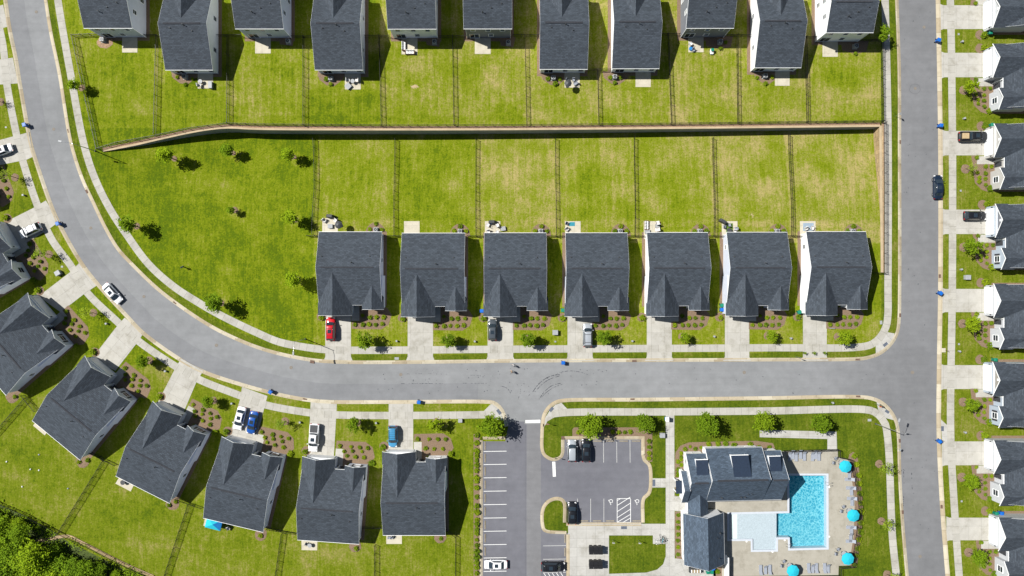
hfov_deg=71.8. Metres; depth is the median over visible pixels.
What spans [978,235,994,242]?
path
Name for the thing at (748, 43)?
mulch bed
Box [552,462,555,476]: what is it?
stop line
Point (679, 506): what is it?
path
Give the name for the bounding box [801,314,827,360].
driveway
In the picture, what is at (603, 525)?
kerb
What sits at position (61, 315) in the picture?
path
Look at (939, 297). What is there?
kerb
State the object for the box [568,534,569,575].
kerb
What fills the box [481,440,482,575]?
kerb
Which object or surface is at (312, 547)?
patio
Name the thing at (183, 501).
metal fence
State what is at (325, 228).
patio
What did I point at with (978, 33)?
mulch bed
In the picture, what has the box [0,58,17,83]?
driveway
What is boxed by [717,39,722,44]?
air conditioner
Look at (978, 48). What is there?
mulch bed
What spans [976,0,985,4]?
path
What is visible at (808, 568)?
pool lounger
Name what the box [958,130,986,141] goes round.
pickup truck
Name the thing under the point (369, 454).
mulch bed
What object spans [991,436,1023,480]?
mulch bed
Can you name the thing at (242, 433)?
driveway
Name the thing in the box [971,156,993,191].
mulch bed
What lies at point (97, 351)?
mulch bed
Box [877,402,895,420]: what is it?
ramp
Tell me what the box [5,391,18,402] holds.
mulch bed
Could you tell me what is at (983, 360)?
shrub
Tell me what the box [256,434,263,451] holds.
path
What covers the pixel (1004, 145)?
bungalow
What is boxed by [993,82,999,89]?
front door
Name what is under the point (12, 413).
metal fence
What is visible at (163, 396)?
mulch bed
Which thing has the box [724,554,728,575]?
screen wall
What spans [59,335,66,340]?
window
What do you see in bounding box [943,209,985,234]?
driveway
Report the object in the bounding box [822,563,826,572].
pool lounger
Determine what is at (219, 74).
mulch bed
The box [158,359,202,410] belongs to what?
driveway
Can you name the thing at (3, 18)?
driveway
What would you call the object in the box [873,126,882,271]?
retaining wall
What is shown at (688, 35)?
patio door
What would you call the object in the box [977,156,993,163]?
path
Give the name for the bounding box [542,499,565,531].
kerb
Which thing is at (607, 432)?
mulch bed
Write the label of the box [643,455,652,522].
kerb
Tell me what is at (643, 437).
kerb
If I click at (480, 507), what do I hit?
kerb
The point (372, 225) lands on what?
mulch bed
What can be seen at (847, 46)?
mulch bed
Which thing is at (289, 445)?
mulch bed
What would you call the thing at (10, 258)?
front door
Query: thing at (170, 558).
metal fence
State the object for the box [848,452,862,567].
mulch bed
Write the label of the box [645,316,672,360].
driveway
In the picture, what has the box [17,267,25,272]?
window
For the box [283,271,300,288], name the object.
young tree
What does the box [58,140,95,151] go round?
street lamp
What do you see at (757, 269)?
bungalow
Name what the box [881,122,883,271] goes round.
soil strip
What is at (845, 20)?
two storey house
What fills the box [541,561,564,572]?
suv car
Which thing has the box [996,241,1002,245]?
front door
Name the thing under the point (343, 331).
driveway
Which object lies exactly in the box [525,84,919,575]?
crack sealant
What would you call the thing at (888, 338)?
ramp
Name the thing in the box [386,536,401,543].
patio
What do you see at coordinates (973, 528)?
driveway
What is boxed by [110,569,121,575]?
woodland tree
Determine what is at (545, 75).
mulch bed
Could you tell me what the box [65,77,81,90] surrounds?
young tree
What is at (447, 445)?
mulch bed
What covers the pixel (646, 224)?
patio sofa
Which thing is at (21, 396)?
metal fence
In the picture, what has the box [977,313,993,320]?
path
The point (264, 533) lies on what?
mulch bed
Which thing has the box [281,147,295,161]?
young tree
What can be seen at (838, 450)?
metal fence
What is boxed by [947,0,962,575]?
sidewalk
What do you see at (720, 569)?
mulch bed
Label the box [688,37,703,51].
patio
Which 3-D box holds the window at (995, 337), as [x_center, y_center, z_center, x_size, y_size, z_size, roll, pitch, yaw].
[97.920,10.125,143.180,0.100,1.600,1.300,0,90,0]
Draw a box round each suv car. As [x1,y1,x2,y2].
[18,222,42,238]
[326,317,335,340]
[387,425,397,446]
[488,319,496,339]
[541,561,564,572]
[566,439,577,461]
[567,501,576,524]
[580,438,591,461]
[582,323,593,346]
[963,210,985,221]
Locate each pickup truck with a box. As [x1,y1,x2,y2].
[308,423,319,451]
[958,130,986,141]
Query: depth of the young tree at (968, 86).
142.03 m
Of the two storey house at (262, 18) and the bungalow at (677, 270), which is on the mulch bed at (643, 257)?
the bungalow at (677, 270)
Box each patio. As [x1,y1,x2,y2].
[33,424,45,434]
[115,478,133,490]
[122,37,136,52]
[198,73,212,88]
[255,38,270,52]
[301,540,316,549]
[322,218,337,231]
[345,73,360,88]
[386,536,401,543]
[402,38,416,53]
[404,221,419,232]
[475,38,490,53]
[485,221,499,232]
[564,73,579,87]
[565,221,580,232]
[636,72,650,86]
[644,221,658,238]
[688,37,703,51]
[722,221,736,238]
[775,71,789,85]
[800,221,815,238]
[823,41,837,56]
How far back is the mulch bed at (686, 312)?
144.86 m
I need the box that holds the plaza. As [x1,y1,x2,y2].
[568,524,665,575]
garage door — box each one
[0,224,18,244]
[34,297,55,314]
[91,358,114,373]
[159,402,184,413]
[228,435,253,442]
[309,454,333,457]
[388,449,412,451]
[983,1,990,28]
[983,50,990,77]
[983,365,990,389]
[984,130,991,155]
[984,288,990,312]
[984,441,990,467]
[986,209,992,233]
[989,517,995,543]
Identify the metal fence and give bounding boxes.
[0,397,27,428]
[0,502,68,538]
[20,395,36,411]
[57,461,103,533]
[66,537,151,575]
[70,33,98,149]
[89,452,117,465]
[96,120,884,149]
[153,35,157,134]
[164,505,188,575]
[176,498,201,508]
[216,34,242,36]
[226,34,228,123]
[266,528,296,534]
[275,533,282,575]
[302,35,304,125]
[311,138,315,234]
[374,544,375,575]
[378,34,381,125]
[393,138,395,235]
[439,35,465,37]
[452,34,453,124]
[455,537,455,575]
[512,34,538,36]
[525,59,526,122]
[555,137,556,217]
[586,68,610,70]
[597,70,599,123]
[634,137,635,235]
[667,34,672,122]
[712,137,715,235]
[725,34,750,36]
[736,33,739,123]
[783,449,861,575]
[788,134,793,235]
[805,35,808,122]
[863,39,884,122]
[871,121,887,272]
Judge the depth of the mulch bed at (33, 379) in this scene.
144.87 m
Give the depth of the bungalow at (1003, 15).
140.94 m
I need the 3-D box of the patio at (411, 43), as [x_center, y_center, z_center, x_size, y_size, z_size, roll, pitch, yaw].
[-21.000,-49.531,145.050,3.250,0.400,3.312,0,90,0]
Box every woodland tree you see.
[0,514,13,536]
[0,534,20,560]
[0,537,24,563]
[0,543,35,575]
[0,559,18,575]
[5,523,32,543]
[8,517,25,528]
[12,537,51,575]
[36,567,65,575]
[38,555,58,575]
[45,553,74,575]
[46,541,65,558]
[62,557,84,575]
[73,560,97,575]
[73,566,97,575]
[93,561,107,575]
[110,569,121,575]
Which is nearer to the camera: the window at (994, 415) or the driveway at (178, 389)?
the window at (994, 415)
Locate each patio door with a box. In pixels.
[99,33,115,37]
[173,70,186,73]
[247,34,259,37]
[321,70,333,73]
[395,34,406,37]
[469,34,479,37]
[614,69,624,72]
[683,33,695,37]
[753,68,765,71]
[818,38,830,41]
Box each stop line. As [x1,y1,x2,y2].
[525,420,539,422]
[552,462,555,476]
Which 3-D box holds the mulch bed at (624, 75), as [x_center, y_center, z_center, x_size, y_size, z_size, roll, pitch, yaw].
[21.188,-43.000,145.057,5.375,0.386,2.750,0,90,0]
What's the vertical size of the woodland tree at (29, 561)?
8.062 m
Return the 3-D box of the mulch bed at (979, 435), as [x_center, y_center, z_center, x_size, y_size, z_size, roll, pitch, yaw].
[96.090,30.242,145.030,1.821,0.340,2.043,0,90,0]
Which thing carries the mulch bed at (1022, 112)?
on the ground
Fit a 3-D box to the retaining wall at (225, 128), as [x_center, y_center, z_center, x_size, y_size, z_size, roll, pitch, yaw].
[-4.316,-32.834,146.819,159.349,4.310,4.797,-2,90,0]
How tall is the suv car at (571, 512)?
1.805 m
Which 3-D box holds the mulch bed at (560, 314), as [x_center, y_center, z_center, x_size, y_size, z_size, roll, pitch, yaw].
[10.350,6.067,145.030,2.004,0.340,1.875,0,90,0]
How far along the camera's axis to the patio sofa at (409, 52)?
144.33 m
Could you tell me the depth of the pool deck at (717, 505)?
144.87 m
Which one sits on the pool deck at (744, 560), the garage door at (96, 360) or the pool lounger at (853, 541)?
the pool lounger at (853, 541)
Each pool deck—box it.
[708,501,721,575]
[721,450,854,575]
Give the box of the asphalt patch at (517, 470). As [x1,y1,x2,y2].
[510,422,523,527]
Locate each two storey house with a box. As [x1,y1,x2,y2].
[78,0,145,37]
[231,0,290,37]
[386,0,437,38]
[463,0,511,37]
[680,0,736,37]
[815,0,878,41]
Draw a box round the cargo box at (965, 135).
[962,133,968,138]
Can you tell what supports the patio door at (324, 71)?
in the deep house at (338, 33)
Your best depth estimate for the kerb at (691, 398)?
144.92 m
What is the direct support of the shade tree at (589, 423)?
on the ground
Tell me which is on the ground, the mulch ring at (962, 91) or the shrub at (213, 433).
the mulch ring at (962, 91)
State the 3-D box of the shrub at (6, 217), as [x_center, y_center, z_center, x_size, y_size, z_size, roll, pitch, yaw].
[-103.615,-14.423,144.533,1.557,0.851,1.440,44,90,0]
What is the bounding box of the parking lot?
[483,424,648,575]
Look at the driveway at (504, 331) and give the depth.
144.87 m
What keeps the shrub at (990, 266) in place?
on the mulch bed at (990, 248)
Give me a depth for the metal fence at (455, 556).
143.99 m
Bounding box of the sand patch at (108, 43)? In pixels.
[97,37,112,48]
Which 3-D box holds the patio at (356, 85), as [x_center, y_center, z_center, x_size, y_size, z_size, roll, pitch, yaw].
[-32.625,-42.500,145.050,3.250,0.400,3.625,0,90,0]
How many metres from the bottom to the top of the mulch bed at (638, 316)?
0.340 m
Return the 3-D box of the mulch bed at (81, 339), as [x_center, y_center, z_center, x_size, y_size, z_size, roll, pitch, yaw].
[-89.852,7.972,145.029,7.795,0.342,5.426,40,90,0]
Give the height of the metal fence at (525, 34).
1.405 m
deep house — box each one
[158,0,217,73]
[311,0,364,73]
[539,0,588,72]
[611,0,661,72]
[750,0,807,71]
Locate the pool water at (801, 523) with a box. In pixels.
[776,476,823,545]
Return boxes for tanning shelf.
[729,514,736,538]
[737,513,775,548]
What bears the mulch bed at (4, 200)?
on the ground
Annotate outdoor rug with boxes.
[726,223,732,231]
[803,223,813,230]
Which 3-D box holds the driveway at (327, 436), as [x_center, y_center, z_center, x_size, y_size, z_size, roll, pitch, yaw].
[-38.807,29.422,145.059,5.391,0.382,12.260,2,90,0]
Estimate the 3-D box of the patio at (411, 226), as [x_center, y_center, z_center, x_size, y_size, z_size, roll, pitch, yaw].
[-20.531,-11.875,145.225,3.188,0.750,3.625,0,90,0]
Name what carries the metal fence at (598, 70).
on the ground
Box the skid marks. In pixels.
[383,65,934,541]
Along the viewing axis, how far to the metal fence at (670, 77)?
144.08 m
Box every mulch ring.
[11,173,18,181]
[45,250,52,257]
[89,309,96,316]
[281,417,288,424]
[875,460,882,467]
[877,517,884,524]
[883,570,890,575]
[957,473,965,481]
[958,319,965,327]
[959,86,967,94]
[959,243,966,251]
[959,398,965,406]
[961,164,969,173]
[964,548,972,556]
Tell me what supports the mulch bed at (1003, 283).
on the ground
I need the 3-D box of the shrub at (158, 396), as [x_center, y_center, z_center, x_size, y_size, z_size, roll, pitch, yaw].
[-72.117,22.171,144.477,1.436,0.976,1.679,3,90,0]
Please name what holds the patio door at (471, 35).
in the two storey house at (487, 18)
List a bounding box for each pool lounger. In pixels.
[759,565,762,574]
[768,565,771,574]
[788,452,791,460]
[794,452,798,460]
[806,563,810,572]
[815,563,818,572]
[816,452,820,460]
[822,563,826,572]
[846,539,855,543]
[850,497,854,505]
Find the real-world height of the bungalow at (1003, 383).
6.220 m
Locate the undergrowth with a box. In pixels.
[0,497,147,575]
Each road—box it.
[24,0,944,575]
[527,424,540,575]
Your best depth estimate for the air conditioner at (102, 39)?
143.98 m
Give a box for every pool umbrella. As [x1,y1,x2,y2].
[787,565,798,575]
[838,460,851,472]
[841,553,853,564]
[846,509,859,521]
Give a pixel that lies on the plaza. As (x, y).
(582, 538)
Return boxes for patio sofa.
[402,41,405,50]
[405,50,414,54]
[644,220,648,229]
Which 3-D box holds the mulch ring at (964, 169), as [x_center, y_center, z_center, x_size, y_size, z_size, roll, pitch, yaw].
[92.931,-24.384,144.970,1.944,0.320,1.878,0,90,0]
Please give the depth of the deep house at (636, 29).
139.70 m
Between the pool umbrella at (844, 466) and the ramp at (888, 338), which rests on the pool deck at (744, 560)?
the pool umbrella at (844, 466)
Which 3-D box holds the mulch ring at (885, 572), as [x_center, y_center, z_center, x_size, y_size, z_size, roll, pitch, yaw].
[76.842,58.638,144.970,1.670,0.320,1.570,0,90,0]
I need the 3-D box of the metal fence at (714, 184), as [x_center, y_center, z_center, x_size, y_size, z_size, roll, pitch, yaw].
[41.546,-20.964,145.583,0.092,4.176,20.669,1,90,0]
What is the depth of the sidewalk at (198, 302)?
144.86 m
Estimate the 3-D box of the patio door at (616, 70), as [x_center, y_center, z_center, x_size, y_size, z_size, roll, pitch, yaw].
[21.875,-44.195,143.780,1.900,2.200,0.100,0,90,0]
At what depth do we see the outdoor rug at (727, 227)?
144.83 m
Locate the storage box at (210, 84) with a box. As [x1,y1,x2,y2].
[208,81,212,88]
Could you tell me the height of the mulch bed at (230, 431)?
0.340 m
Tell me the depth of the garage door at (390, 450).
143.84 m
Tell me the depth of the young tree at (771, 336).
142.11 m
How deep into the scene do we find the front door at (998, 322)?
143.84 m
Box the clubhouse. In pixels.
[673,445,788,570]
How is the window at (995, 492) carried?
in the bungalow at (1004, 460)
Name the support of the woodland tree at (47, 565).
on the woodland floor at (84, 554)
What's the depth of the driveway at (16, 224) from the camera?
144.87 m
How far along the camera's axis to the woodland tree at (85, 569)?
141.36 m
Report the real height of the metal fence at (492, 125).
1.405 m
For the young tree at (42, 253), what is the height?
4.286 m
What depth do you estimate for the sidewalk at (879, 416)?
144.86 m
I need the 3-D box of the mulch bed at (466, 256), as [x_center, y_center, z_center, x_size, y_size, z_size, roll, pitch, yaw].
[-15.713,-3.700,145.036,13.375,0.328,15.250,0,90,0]
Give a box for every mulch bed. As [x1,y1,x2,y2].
[0,165,13,206]
[0,253,29,297]
[3,214,11,222]
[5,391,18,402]
[15,239,47,279]
[16,324,73,393]
[36,286,43,294]
[54,305,88,344]
[76,456,89,467]
[87,383,137,458]
[92,348,99,356]
[100,0,149,40]
[116,362,150,398]
[158,392,165,400]
[166,498,178,509]
[171,72,196,84]
[175,422,211,499]
[187,399,221,431]
[197,0,221,76]
[223,427,232,435]
[245,0,294,40]
[255,530,266,540]
[256,451,287,527]
[258,426,293,453]
[279,36,294,45]
[301,446,310,454]
[318,0,367,76]
[318,73,343,85]
[336,441,374,465]
[338,231,386,305]
[340,464,368,539]
[349,542,360,551]
[352,305,391,328]
[366,223,385,234]
[379,442,388,450]
[391,0,440,40]
[414,433,453,458]
[416,457,448,530]
[425,36,441,46]
[433,307,472,330]
[434,536,445,542]
[450,224,469,235]
[464,0,513,40]
[465,236,467,306]
[474,434,479,575]
[483,232,546,306]
[499,37,515,46]
[513,306,551,329]
[531,224,550,234]
[537,0,587,75]
[541,73,563,85]
[558,313,566,321]
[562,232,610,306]
[572,427,651,461]
[592,306,630,329]
[602,71,628,84]
[608,0,656,75]
[611,224,630,234]
[637,313,646,321]
[642,232,685,306]
[671,306,709,329]
[675,441,774,477]
[675,512,681,558]
[677,0,705,40]
[691,224,710,234]
[705,36,732,48]
[715,313,724,320]
[716,567,721,575]
[720,232,722,303]
[747,0,795,74]
[749,306,786,329]
[754,71,774,83]
[768,224,787,233]
[793,312,802,320]
[797,231,840,305]
[812,0,859,44]
[826,307,863,328]
[841,41,868,52]
[844,224,862,230]
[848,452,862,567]
[970,78,992,113]
[970,389,992,424]
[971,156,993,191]
[971,312,993,347]
[971,465,993,499]
[973,234,995,269]
[975,30,982,39]
[975,44,983,52]
[975,355,983,363]
[976,278,983,286]
[976,540,998,575]
[977,121,984,130]
[977,431,983,440]
[978,200,985,209]
[981,506,988,515]
[991,31,1023,34]
[991,89,1023,113]
[991,283,1023,347]
[991,359,1023,424]
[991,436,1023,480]
[992,159,1023,191]
[993,205,1023,269]
[996,511,1023,555]
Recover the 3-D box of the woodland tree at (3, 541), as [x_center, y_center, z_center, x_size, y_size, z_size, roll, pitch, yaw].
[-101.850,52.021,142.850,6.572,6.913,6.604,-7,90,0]
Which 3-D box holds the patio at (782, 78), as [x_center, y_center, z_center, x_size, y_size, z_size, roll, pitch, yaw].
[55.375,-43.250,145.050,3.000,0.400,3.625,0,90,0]
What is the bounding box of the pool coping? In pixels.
[727,474,828,551]
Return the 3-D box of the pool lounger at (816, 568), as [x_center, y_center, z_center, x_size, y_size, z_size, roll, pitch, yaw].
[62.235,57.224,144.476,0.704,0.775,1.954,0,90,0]
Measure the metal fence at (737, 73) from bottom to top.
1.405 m
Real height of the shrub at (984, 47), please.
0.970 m
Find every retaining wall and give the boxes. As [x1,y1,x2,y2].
[35,534,154,575]
[102,123,879,151]
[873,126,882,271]
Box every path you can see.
[13,242,29,256]
[51,311,66,326]
[112,368,125,385]
[183,406,194,423]
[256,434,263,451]
[335,449,343,465]
[351,305,358,320]
[414,442,421,458]
[433,307,439,321]
[513,306,519,321]
[592,306,598,321]
[609,415,674,575]
[652,478,665,486]
[671,316,678,320]
[675,496,685,510]
[675,558,713,575]
[749,316,755,320]
[760,430,836,449]
[826,316,832,320]
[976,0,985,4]
[976,389,992,396]
[977,78,992,85]
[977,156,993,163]
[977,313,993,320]
[977,466,993,472]
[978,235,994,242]
[981,541,997,548]
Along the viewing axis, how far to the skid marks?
144.99 m
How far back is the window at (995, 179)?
143.00 m
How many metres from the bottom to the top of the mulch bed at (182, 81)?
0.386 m
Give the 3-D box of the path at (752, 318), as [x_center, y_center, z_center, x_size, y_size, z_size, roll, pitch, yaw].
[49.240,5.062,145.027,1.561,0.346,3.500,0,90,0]
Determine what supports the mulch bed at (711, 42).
on the ground
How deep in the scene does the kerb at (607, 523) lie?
144.93 m
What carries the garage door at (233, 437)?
in the bungalow at (243, 482)
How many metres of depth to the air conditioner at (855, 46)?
144.03 m
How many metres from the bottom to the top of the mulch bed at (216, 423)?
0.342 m
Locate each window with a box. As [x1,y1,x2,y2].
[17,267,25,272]
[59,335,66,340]
[992,97,996,104]
[992,412,996,418]
[993,176,998,182]
[993,335,997,340]
[993,489,997,496]
[994,256,999,261]
[997,564,1002,573]
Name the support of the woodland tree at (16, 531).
on the woodland floor at (84, 554)
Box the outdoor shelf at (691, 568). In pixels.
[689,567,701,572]
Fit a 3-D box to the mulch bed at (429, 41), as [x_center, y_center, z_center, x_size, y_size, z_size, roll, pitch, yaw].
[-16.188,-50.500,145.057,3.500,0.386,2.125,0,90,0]
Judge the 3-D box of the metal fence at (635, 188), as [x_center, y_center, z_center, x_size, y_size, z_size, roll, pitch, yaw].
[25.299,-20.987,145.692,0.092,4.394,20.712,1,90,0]
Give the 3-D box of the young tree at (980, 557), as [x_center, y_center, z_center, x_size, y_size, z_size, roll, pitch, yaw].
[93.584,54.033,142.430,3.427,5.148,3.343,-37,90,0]
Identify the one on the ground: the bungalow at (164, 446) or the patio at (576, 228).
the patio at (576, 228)
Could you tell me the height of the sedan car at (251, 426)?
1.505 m
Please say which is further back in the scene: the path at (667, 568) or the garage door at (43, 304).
the path at (667, 568)
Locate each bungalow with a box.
[0,222,30,293]
[0,293,73,394]
[32,356,136,459]
[116,401,210,503]
[203,435,285,531]
[296,454,367,543]
[315,232,384,315]
[381,449,446,535]
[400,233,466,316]
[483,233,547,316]
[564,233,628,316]
[644,232,710,316]
[722,232,791,315]
[800,231,871,315]
[983,0,1023,31]
[983,43,1023,111]
[983,362,1023,427]
[984,123,1023,189]
[984,284,1023,349]
[984,438,1023,505]
[985,204,1023,269]
[989,513,1023,575]
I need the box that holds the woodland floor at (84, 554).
[0,505,137,575]
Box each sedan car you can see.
[0,143,13,155]
[101,282,122,304]
[232,406,246,429]
[245,410,258,433]
[484,559,506,570]
[932,175,944,198]
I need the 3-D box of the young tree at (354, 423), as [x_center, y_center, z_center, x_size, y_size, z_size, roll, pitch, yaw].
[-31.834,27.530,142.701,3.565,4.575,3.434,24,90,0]
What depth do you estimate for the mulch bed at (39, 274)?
144.86 m
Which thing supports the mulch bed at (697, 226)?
on the ground
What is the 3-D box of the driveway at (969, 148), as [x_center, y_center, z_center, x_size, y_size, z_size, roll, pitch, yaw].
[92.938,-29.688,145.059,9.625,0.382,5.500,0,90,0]
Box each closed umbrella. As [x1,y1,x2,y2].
[335,221,342,228]
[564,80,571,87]
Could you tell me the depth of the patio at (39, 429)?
144.85 m
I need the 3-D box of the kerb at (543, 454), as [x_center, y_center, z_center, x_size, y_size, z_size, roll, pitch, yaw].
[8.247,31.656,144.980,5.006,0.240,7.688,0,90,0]
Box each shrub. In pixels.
[1,215,9,220]
[30,277,36,283]
[34,287,40,293]
[89,348,96,354]
[155,392,162,399]
[211,429,217,435]
[287,450,293,456]
[367,460,374,465]
[473,447,479,453]
[473,509,479,515]
[473,548,479,555]
[473,554,479,560]
[980,31,987,38]
[980,43,987,50]
[980,431,988,438]
[981,279,988,285]
[981,355,987,362]
[982,122,988,128]
[985,185,992,192]
[985,419,992,426]
[986,342,993,348]
[986,508,992,513]
[988,264,994,270]
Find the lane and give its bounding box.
[7,0,477,399]
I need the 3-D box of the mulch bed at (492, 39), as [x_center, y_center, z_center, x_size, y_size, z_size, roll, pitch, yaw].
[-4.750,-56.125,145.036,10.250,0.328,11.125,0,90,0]
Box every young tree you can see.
[0,169,14,181]
[31,246,47,257]
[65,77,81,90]
[77,307,92,318]
[116,214,137,233]
[134,354,150,368]
[155,147,174,163]
[201,396,214,408]
[202,291,223,313]
[218,142,234,157]
[226,205,234,213]
[273,418,286,429]
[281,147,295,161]
[281,209,298,224]
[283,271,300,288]
[345,416,360,433]
[355,330,373,350]
[426,417,443,432]
[439,333,455,347]
[518,333,535,347]
[595,329,611,345]
[679,332,690,343]
[766,330,778,342]
[835,331,852,345]
[876,22,893,41]
[879,462,897,475]
[881,519,895,531]
[962,80,980,93]
[962,238,986,254]
[962,316,981,333]
[962,474,980,491]
[964,398,981,411]
[966,161,977,170]
[968,549,987,568]
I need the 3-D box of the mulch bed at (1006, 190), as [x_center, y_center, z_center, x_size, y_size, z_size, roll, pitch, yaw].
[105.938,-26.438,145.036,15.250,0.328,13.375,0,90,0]
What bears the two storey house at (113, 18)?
on the ground
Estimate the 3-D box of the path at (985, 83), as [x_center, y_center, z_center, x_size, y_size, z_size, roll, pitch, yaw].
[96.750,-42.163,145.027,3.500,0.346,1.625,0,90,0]
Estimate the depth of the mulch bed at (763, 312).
144.86 m
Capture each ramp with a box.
[484,404,502,419]
[545,403,566,424]
[876,332,894,352]
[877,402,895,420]
[941,420,946,440]
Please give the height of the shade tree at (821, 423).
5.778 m
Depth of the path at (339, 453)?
144.85 m
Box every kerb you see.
[5,0,507,426]
[44,0,900,363]
[480,440,480,575]
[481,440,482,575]
[540,424,563,460]
[540,497,565,533]
[541,395,908,575]
[542,426,561,458]
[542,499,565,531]
[564,436,644,454]
[565,438,642,454]
[566,522,640,524]
[566,525,640,525]
[566,534,567,575]
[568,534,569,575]
[641,455,650,522]
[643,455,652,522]
[936,0,947,575]
[939,0,949,575]
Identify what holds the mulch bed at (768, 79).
on the ground
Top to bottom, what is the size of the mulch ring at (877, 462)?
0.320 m
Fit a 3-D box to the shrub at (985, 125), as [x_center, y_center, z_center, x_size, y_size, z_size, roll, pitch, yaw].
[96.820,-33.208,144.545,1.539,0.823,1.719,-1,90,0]
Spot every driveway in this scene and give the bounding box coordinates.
[0,5,6,27]
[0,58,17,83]
[0,132,31,164]
[6,201,58,244]
[40,264,95,311]
[96,318,143,370]
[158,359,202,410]
[231,387,266,440]
[310,402,336,455]
[325,316,351,359]
[388,404,412,448]
[406,317,433,359]
[487,317,513,358]
[566,317,593,360]
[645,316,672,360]
[723,316,750,360]
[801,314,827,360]
[940,4,982,29]
[941,52,982,77]
[941,365,982,389]
[942,288,983,312]
[942,441,983,465]
[943,130,983,155]
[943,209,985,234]
[946,517,988,540]
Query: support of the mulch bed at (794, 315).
on the ground
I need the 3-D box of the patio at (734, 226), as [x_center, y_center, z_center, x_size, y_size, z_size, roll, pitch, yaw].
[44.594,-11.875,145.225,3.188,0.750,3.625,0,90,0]
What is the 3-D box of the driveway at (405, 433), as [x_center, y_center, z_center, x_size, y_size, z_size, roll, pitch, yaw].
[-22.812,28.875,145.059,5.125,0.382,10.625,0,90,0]
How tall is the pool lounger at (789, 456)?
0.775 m
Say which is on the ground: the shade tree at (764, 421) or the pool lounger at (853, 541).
the shade tree at (764, 421)
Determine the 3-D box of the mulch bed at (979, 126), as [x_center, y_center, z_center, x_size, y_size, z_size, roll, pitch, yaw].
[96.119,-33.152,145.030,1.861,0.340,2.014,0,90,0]
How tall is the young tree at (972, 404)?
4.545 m
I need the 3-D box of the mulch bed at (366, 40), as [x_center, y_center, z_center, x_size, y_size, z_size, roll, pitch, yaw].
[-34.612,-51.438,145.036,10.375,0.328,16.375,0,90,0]
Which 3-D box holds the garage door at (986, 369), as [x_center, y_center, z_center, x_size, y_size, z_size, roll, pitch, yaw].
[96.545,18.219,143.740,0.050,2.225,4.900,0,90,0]
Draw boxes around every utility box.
[54,270,62,275]
[964,275,970,279]
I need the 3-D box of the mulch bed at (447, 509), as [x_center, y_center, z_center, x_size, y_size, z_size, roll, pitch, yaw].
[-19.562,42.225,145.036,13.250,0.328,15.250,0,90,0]
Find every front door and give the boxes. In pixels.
[7,256,16,260]
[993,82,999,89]
[993,396,999,401]
[994,161,1001,167]
[994,320,1000,324]
[994,474,1000,479]
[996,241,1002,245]
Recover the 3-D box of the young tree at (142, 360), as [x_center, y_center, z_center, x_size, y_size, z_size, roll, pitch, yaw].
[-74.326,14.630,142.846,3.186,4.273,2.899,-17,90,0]
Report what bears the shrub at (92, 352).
on the mulch bed at (97, 351)
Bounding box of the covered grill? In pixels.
[719,218,726,224]
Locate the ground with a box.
[0,0,1023,575]
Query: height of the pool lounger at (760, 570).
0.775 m
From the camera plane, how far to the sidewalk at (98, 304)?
144.86 m
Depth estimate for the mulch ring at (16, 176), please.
144.83 m
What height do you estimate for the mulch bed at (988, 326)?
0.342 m
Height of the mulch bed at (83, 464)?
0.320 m
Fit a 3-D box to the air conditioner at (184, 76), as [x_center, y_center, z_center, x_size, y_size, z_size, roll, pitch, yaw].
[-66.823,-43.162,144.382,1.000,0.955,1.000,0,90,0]
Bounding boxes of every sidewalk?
[0,18,495,418]
[54,0,891,353]
[551,405,899,575]
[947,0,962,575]
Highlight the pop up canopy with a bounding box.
[205,519,223,530]
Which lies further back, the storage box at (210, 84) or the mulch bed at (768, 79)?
the mulch bed at (768, 79)
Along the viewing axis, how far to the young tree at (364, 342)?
140.95 m
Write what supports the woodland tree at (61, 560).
on the woodland floor at (84, 554)
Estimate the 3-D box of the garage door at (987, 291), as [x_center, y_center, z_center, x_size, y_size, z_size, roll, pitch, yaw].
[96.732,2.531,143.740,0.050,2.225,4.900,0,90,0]
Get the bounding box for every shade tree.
[476,412,504,439]
[576,413,604,440]
[634,413,654,433]
[695,411,719,437]
[752,410,775,432]
[809,412,834,434]
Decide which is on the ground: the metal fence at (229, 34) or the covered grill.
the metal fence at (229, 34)
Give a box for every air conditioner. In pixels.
[99,37,105,42]
[182,74,187,79]
[328,76,333,81]
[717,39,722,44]
[762,73,767,78]
[852,44,858,48]
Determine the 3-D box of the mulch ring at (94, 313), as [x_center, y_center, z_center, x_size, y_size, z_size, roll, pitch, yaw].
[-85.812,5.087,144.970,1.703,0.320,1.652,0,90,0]
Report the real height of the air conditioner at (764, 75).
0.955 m
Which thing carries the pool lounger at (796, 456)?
on the pool deck at (744, 560)
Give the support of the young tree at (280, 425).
on the ground
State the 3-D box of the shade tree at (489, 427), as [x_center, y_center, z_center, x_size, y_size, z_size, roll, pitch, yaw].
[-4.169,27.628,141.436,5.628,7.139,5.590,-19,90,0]
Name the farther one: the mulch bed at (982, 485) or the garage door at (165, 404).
the mulch bed at (982, 485)
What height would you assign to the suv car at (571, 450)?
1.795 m
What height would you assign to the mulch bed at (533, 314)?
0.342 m
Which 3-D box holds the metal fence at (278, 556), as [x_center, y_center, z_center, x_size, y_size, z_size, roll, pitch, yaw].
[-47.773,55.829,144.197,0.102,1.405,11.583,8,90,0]
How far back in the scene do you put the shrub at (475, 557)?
144.38 m
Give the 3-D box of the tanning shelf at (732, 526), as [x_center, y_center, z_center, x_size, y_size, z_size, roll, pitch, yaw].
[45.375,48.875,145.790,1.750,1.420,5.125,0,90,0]
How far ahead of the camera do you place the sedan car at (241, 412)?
143.84 m
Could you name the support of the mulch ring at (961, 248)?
on the ground
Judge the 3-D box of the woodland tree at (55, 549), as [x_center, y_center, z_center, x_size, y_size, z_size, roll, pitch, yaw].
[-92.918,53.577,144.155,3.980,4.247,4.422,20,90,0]

